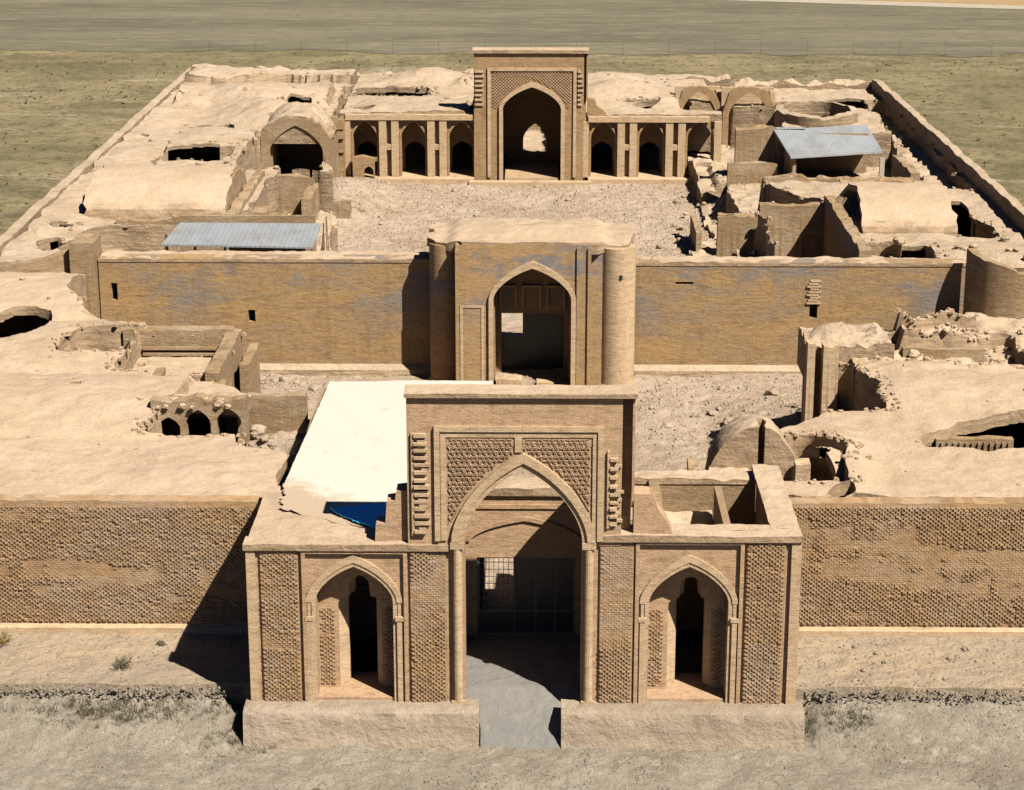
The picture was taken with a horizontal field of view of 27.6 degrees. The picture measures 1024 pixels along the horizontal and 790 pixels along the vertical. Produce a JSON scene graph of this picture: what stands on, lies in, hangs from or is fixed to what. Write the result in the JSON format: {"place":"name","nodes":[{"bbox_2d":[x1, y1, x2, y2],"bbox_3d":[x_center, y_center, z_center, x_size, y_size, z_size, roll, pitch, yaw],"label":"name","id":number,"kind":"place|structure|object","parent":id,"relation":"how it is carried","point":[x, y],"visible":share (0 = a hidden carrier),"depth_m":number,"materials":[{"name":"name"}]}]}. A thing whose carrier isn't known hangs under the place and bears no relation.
{"place":"outdoors","nodes":[
{"label":"outdoors","id":0,"kind":"place"},
{"bbox_2d":[0,632,250,708],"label":"terrace","id":1,"kind":"structure","parent":0,"point":[105,652],"depth_m":80.13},
{"bbox_2d":[0,631,13,646],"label":"dry bush","id":2,"kind":"object","parent":1,"relation":"on","point":[3,640],"visible":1,"depth_m":81.52,"materials":[{"name":"beige plant"}]},
{"bbox_2d":[112,655,133,668],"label":"dry bush","id":3,"kind":"object","parent":1,"relation":"on","point":[120,663],"visible":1,"depth_m":79.48,"materials":[{"name":"green plant"}]},
{"bbox_2d":[0,494,263,634],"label":"brick curtain wall","id":4,"kind":"structure","parent":1,"relation":"on","point":[94,564],"depth_m":81.90,"materials":[{"name":"beige brick"}]},
{"bbox_2d":[156,640,166,645],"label":"dry bush","id":5,"kind":"object","parent":1,"relation":"on","point":[161,643],"visible":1,"depth_m":81.53,"materials":[{"name":"green plant"}]},
{"bbox_2d":[0,0,1023,57],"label":"ploughed field","id":6,"kind":"structure","parent":0,"point":[690,27],"depth_m":271.02,"materials":[{"name":"brown soil"}]},
{"bbox_2d":[0,49,1023,789],"bbox_3d":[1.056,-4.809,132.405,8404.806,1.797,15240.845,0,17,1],"label":"ground","id":7,"kind":"structure","parent":0,"point":[960,103],"depth_m":218.86,"materials":[{"name":"green soil"}]},
{"bbox_2d":[0,233,101,330],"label":"return wall","id":8,"kind":"structure","parent":7,"relation":"on","point":[82,253],"depth_m":116.79,"materials":[{"name":"brick"}]},
{"bbox_2d":[0,68,191,255],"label":"enclosure wall","id":9,"kind":"structure","parent":7,"relation":"on","point":[16,229],"depth_m":146.14,"materials":[{"name":"brick"}]},
{"bbox_2d":[0,271,287,498],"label":"vaulted range","id":10,"kind":"structure","parent":7,"relation":"on","point":[64,419],"depth_m":91.79,"materials":[{"name":"paint"}]},
{"bbox_2d":[178,403,186,408],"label":"fallen stone","id":11,"kind":"object","parent":10,"relation":"on","point":[182,405],"visible":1,"depth_m":91.06,"materials":[{"name":"stone"}]},
{"bbox_2d":[213,398,224,408],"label":"fallen stone","id":12,"kind":"object","parent":10,"relation":"on","point":[218,404],"visible":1,"depth_m":91.11,"materials":[{"name":"stone"}]},
{"bbox_2d":[224,404,230,408],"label":"fallen stone","id":13,"kind":"object","parent":10,"relation":"on","point":[227,406],"visible":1,"depth_m":91.08,"materials":[{"name":"stone"}]},
{"bbox_2d":[0,63,357,264],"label":"vaulted range","id":14,"kind":"structure","parent":7,"relation":"on","point":[118,187],"depth_m":147.15,"materials":[{"name":"paint"}]},
{"bbox_2d":[161,215,320,251],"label":"shelter","id":15,"kind":"object","parent":14,"relation":"on","point":[263,233],"visible":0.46,"depth_m":124.64,"materials":[{"name":"metal"}]},
{"bbox_2d":[260,101,338,177],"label":"open vault","id":16,"kind":"object","parent":14,"relation":"on","point":[298,135],"visible":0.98,"depth_m":164.04,"materials":[{"name":"brick"}]},
{"bbox_2d":[28,66,1006,258],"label":"roof rubble","id":17,"kind":"object","parent":14,"relation":"on","point":[756,213],"visible":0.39,"depth_m":157.56,"materials":[{"name":"paint"}]},
{"bbox_2d":[0,692,1023,789],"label":"forecourt","id":18,"kind":"structure","parent":7,"relation":"on","point":[28,746],"depth_m":75.24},
{"bbox_2d":[243,698,479,750],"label":"stone plinth","id":19,"kind":"structure","parent":18,"relation":"on","point":[383,724],"depth_m":76.05,"materials":[{"name":"beige stone"}]},
{"bbox_2d":[2,690,878,753],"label":"dry grass","id":20,"kind":"structure","parent":18,"relation":"on","point":[92,710],"depth_m":77.36,"materials":[{"name":"grey plant"}]},
{"bbox_2d":[0,633,1023,789],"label":"gravel stones","id":21,"kind":"object","parent":18,"relation":"on","point":[196,693],"visible":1,"depth_m":77.53,"materials":[{"name":"beige gravel"}]},
{"bbox_2d":[561,699,804,750],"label":"stone plinth","id":22,"kind":"structure","parent":18,"relation":"on","point":[669,725],"depth_m":75.93,"materials":[{"name":"beige stone"}]},
{"bbox_2d":[0,59,1023,222],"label":"grass tufts","id":23,"kind":"object","parent":7,"relation":"on","point":[91,98],"visible":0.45,"depth_m":226.49,"materials":[{"name":"green plant"}]},
{"bbox_2d":[333,174,726,334],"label":"court","id":24,"kind":"object","parent":7,"relation":"on","point":[512,323],"visible":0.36,"depth_m":159.76,"materials":[{"name":"beige soil"}]},
{"bbox_2d":[338,117,345,176],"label":"toothed pier","id":25,"kind":"structure","parent":24,"relation":"on","point":[341,146],"depth_m":169.69,"materials":[{"name":"brick"}]},
{"bbox_2d":[358,206,364,211],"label":"fallen stone","id":26,"kind":"object","parent":24,"relation":"on","point":[361,208],"visible":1,"depth_m":157.21,"materials":[{"name":"beige stone"}]},
{"bbox_2d":[340,47,721,186],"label":"arcaded palace","id":27,"kind":"structure","parent":24,"relation":"on","point":[514,94],"depth_m":170.78,"materials":[{"name":"brick"}]},
{"bbox_2d":[353,154,374,177],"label":"shrine","id":28,"kind":"object","parent":27,"relation":"on","point":[362,162],"visible":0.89,"depth_m":170.15,"materials":[{"name":"brick"}]},
{"bbox_2d":[260,176,801,476],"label":"rubble","id":29,"kind":"object","parent":24,"relation":"on","point":[673,409],"visible":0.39,"depth_m":157.01,"materials":[{"name":"beige stone"}]},
{"bbox_2d":[656,243,664,248],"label":"fallen stone","id":30,"kind":"object","parent":24,"relation":"on","point":[660,246],"visible":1,"depth_m":147.87,"materials":[{"name":"beige stone"}]},
{"bbox_2d":[673,198,679,203],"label":"fallen stone","id":31,"kind":"object","parent":24,"relation":"on","point":[677,200],"visible":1,"depth_m":163.04,"materials":[{"name":"beige stone"}]},
{"bbox_2d":[676,225,683,230],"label":"fallen stone","id":32,"kind":"object","parent":24,"relation":"on","point":[679,227],"visible":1,"depth_m":151.77,"materials":[{"name":"stone"}]},
{"bbox_2d":[687,88,1023,271],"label":"vaulted range","id":33,"kind":"structure","parent":24,"relation":"on","point":[897,199],"depth_m":139.54,"materials":[{"name":"paint"}]},
{"bbox_2d":[675,85,720,110],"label":"ruined arch","id":34,"kind":"structure","parent":33,"relation":"on","point":[685,94],"depth_m":177.56,"materials":[{"name":"brick"}]},
{"bbox_2d":[721,86,775,146],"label":"ruined arch","id":35,"kind":"structure","parent":33,"relation":"on","point":[731,97],"depth_m":176.08,"materials":[{"name":"brick"}]},
{"bbox_2d":[775,100,857,127],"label":"oval drum","id":36,"kind":"object","parent":33,"relation":"on","point":[792,112],"visible":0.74,"depth_m":167.59,"materials":[{"name":"brick"}]},
{"bbox_2d":[774,125,884,175],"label":"shed","id":37,"kind":"structure","parent":33,"relation":"on","point":[833,149],"depth_m":161.46,"materials":[{"name":"metal"}]},
{"bbox_2d":[893,236,905,245],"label":"fallen stone","id":38,"kind":"object","parent":33,"relation":"on","point":[898,241],"visible":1,"depth_m":125.09,"materials":[{"name":"stone"}]},
{"bbox_2d":[954,245,962,249],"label":"fallen stone","id":39,"kind":"object","parent":33,"relation":"on","point":[957,247],"visible":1,"depth_m":122.69,"materials":[{"name":"stone"}]},
{"bbox_2d":[969,243,977,248],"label":"fallen stone","id":40,"kind":"object","parent":33,"relation":"on","point":[971,245],"visible":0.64,"depth_m":122.84,"materials":[{"name":"stone"}]},
{"bbox_2d":[1000,236,1009,241],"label":"fallen stone","id":41,"kind":"object","parent":33,"relation":"on","point":[1005,238],"visible":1,"depth_m":126.09,"materials":[{"name":"stone"}]},
{"bbox_2d":[1005,247,1012,251],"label":"fallen stone","id":42,"kind":"object","parent":33,"relation":"on","point":[1008,249],"visible":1,"depth_m":121.93,"materials":[{"name":"stone"}]},
{"bbox_2d":[191,65,871,145],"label":"enclosure wall","id":43,"kind":"structure","parent":7,"relation":"on","point":[723,80],"depth_m":184.89,"materials":[{"name":"brick"}]},
{"bbox_2d":[168,367,1021,641],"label":"court","id":44,"kind":"object","parent":7,"relation":"on","point":[647,452],"visible":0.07,"depth_m":111.30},
{"bbox_2d":[260,375,265,380],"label":"fallen stone","id":45,"kind":"object","parent":44,"relation":"on","point":[262,378],"visible":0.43,"depth_m":116.48,"materials":[{"name":"beige stone"}]},
{"bbox_2d":[98,249,430,376],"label":"fortress wall","id":46,"kind":"structure","parent":44,"relation":"on","point":[335,313],"depth_m":118.09,"materials":[{"name":"brick"}]},
{"bbox_2d":[115,283,117,295],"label":"window back","id":47,"kind":"structure","parent":46,"relation":"in","point":[116,291],"depth_m":118.96,"materials":[{"name":"brick"}]},
{"bbox_2d":[270,378,278,382],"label":"fallen stone","id":48,"kind":"object","parent":44,"relation":"on","point":[273,380],"visible":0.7,"depth_m":116.25,"materials":[{"name":"beige stone"}]},
{"bbox_2d":[244,389,310,466],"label":"broken corner room","id":49,"kind":"object","parent":44,"relation":"on","point":[283,419],"visible":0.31,"depth_m":93.62,"materials":[{"name":"brick"}]},
{"bbox_2d":[250,432,258,437],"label":"fallen stone","id":50,"kind":"object","parent":49,"relation":"in","point":[254,434],"visible":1,"depth_m":92.60,"materials":[{"name":"beige stone"}]},
{"bbox_2d":[250,424,265,435],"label":"fallen stone","id":51,"kind":"object","parent":49,"relation":"in","point":[260,429],"visible":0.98,"depth_m":92.88,"materials":[{"name":"beige stone"}]},
{"bbox_2d":[259,434,268,442],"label":"fallen stone","id":52,"kind":"object","parent":49,"relation":"in","point":[264,438],"visible":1,"depth_m":91.95,"materials":[{"name":"beige stone"}]},
{"bbox_2d":[267,442,277,449],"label":"fallen stone","id":53,"kind":"object","parent":49,"relation":"in","point":[271,445],"visible":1,"depth_m":91.09,"materials":[{"name":"beige stone"}]},
{"bbox_2d":[279,376,288,381],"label":"fallen stone","id":54,"kind":"object","parent":44,"relation":"on","point":[282,378],"visible":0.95,"depth_m":117.15,"materials":[{"name":"beige stone"}]},
{"bbox_2d":[308,385,317,390],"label":"fallen stone","id":55,"kind":"object","parent":44,"relation":"on","point":[313,388],"visible":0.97,"depth_m":115.30,"materials":[{"name":"beige stone"}]},
{"bbox_2d":[278,380,492,606],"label":"roofed hall","id":56,"kind":"structure","parent":44,"relation":"on","point":[352,450],"depth_m":84.75,"materials":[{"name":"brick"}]},
{"bbox_2d":[427,218,635,384],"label":"gate","id":57,"kind":"structure","parent":44,"relation":"on","point":[566,287],"depth_m":115.36,"materials":[{"name":"brick"}]},
{"bbox_2d":[502,335,522,369],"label":"door panel","id":58,"kind":"structure","parent":57,"relation":"in","point":[512,345],"depth_m":119.69,"materials":[{"name":"brown wood"}]},
{"bbox_2d":[523,313,563,369],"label":"door panel","id":59,"kind":"structure","parent":57,"relation":"in","point":[543,333],"depth_m":119.48,"materials":[{"name":"brown wood"}]},
{"bbox_2d":[662,421,672,427],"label":"fallen stone","id":60,"kind":"object","parent":44,"relation":"on","point":[667,424],"visible":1,"depth_m":109.25,"materials":[{"name":"beige stone"}]},
{"bbox_2d":[680,402,689,408],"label":"fallen stone","id":61,"kind":"object","parent":44,"relation":"on","point":[684,405],"visible":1,"depth_m":112.29,"materials":[{"name":"beige stone"}]},
{"bbox_2d":[687,458,698,470],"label":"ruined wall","id":62,"kind":"structure","parent":44,"relation":"on","point":[692,463],"depth_m":89.71,"materials":[{"name":"brick"}]},
{"bbox_2d":[691,412,698,417],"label":"fallen stone","id":63,"kind":"object","parent":44,"relation":"on","point":[694,414],"visible":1,"depth_m":110.90,"materials":[{"name":"beige stone"}]},
{"bbox_2d":[706,409,717,415],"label":"fallen stone","id":64,"kind":"object","parent":44,"relation":"on","point":[711,412],"visible":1,"depth_m":111.13,"materials":[{"name":"beige stone"}]},
{"bbox_2d":[718,385,725,390],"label":"fallen stone","id":65,"kind":"object","parent":44,"relation":"on","point":[722,387],"visible":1,"depth_m":115.42,"materials":[{"name":"beige stone"}]},
{"bbox_2d":[722,417,733,425],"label":"fallen stone","id":66,"kind":"object","parent":44,"relation":"on","point":[726,420],"visible":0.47,"depth_m":108.80,"materials":[{"name":"beige stone"}]},
{"bbox_2d":[764,388,778,395],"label":"fallen stone","id":67,"kind":"object","parent":44,"relation":"on","point":[773,391],"visible":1,"depth_m":114.17,"materials":[{"name":"beige stone"}]},
{"bbox_2d":[705,414,849,523],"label":"collapsed dome","id":68,"kind":"structure","parent":44,"relation":"on","point":[734,445],"depth_m":87.80,"materials":[{"name":"brick"}]},
{"bbox_2d":[791,411,800,420],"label":"fallen stone","id":69,"kind":"object","parent":44,"relation":"on","point":[795,416],"visible":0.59,"depth_m":105.79,"materials":[{"name":"beige stone"}]},
{"bbox_2d":[634,256,965,376],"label":"fortress wall","id":70,"kind":"structure","parent":44,"relation":"on","point":[705,316],"depth_m":117.71,"materials":[{"name":"brick"}]},
{"bbox_2d":[809,305,814,313],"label":"window back","id":71,"kind":"structure","parent":70,"relation":"in","point":[812,307],"depth_m":118.81,"materials":[{"name":"brick"}]},
{"bbox_2d":[797,322,894,422],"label":"ruined pier wall","id":72,"kind":"structure","parent":44,"relation":"on","point":[826,348],"depth_m":99.57,"materials":[{"name":"brick"}]},
{"bbox_2d":[209,40,992,55],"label":"wire fence","id":73,"kind":"object","parent":7,"relation":"on","point":[438,45],"visible":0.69,"depth_m":244.70,"materials":[{"name":"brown metal"}]},
{"bbox_2d":[757,311,1023,497],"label":"vaulted range","id":74,"kind":"structure","parent":7,"relation":"on","point":[939,411],"depth_m":91.04,"materials":[{"name":"paint"}]},
{"bbox_2d":[18,272,1023,486],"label":"roof rubble","id":75,"kind":"object","parent":74,"relation":"on","point":[818,433],"visible":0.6,"depth_m":98.38,"materials":[{"name":"paint"}]},
{"bbox_2d":[908,351,919,357],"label":"fallen stone","id":76,"kind":"object","parent":74,"relation":"on","point":[915,354],"visible":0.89,"depth_m":101.70,"materials":[{"name":"stone"}]},
{"bbox_2d":[922,356,930,360],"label":"fallen stone","id":77,"kind":"object","parent":74,"relation":"on","point":[926,358],"visible":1,"depth_m":99.05,"materials":[{"name":"stone"}]},
{"bbox_2d":[941,328,949,333],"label":"fallen stone","id":78,"kind":"object","parent":74,"relation":"on","point":[945,330],"visible":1,"depth_m":101.86,"materials":[{"name":"stone"}]},
{"bbox_2d":[984,330,994,334],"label":"fallen stone","id":79,"kind":"object","parent":74,"relation":"on","point":[988,331],"visible":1,"depth_m":105.09,"materials":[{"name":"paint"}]},
{"bbox_2d":[963,248,1023,319],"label":"tower fragment","id":80,"kind":"object","parent":74,"relation":"on","point":[993,288],"visible":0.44,"depth_m":114.70,"materials":[{"name":"brick"}]},
{"bbox_2d":[989,357,997,361],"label":"fallen stone","id":81,"kind":"object","parent":74,"relation":"on","point":[994,359],"visible":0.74,"depth_m":101.83,"materials":[{"name":"stone"}]},
{"bbox_2d":[997,357,1005,361],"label":"fallen stone","id":82,"kind":"object","parent":74,"relation":"on","point":[1000,359],"visible":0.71,"depth_m":102.06,"materials":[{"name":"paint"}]},
{"bbox_2d":[872,79,1023,236],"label":"enclosure wall","id":83,"kind":"structure","parent":7,"relation":"on","point":[1004,200],"depth_m":149.72,"materials":[{"name":"brick"}]},
{"bbox_2d":[242,384,802,703],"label":"entrance portal","id":84,"kind":"object","parent":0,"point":[623,569],"visible":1,"depth_m":75.77,"materials":[{"name":"brick"}]},
{"bbox_2d":[330,503,385,527],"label":"tarpaulin","id":85,"kind":"object","parent":84,"relation":"on","point":[367,514],"visible":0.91,"depth_m":77.75,"materials":[{"name":"blue plastic"}]},
{"bbox_2d":[466,606,579,749],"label":"path","id":86,"kind":"structure","parent":0,"point":[520,687],"depth_m":78.30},
{"bbox_2d":[796,636,1023,711],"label":"terrace","id":87,"kind":"structure","parent":0,"point":[938,649],"depth_m":79.74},
{"bbox_2d":[790,497,1023,637],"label":"brick curtain wall","id":88,"kind":"structure","parent":87,"relation":"on","point":[894,567],"depth_m":81.57,"materials":[{"name":"beige brick"}]},
{"bbox_2d":[962,646,970,651],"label":"stone","id":89,"kind":"object","parent":87,"relation":"on","point":[966,649],"visible":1,"depth_m":81.09,"materials":[{"name":"beige stone"}]},
{"bbox_2d":[856,0,1023,5],"bbox_3d":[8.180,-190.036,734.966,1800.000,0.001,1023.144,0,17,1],"label":"stubble field","id":90,"kind":"structure","parent":0,"point":[1005,2],"depth_m":298.43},
{"bbox_2d":[738,0,1023,8],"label":"dirt road","id":91,"kind":"structure","parent":90,"relation":"on","point":[916,4],"depth_m":295.85,"materials":[{"name":"beige soil"}]}
]}

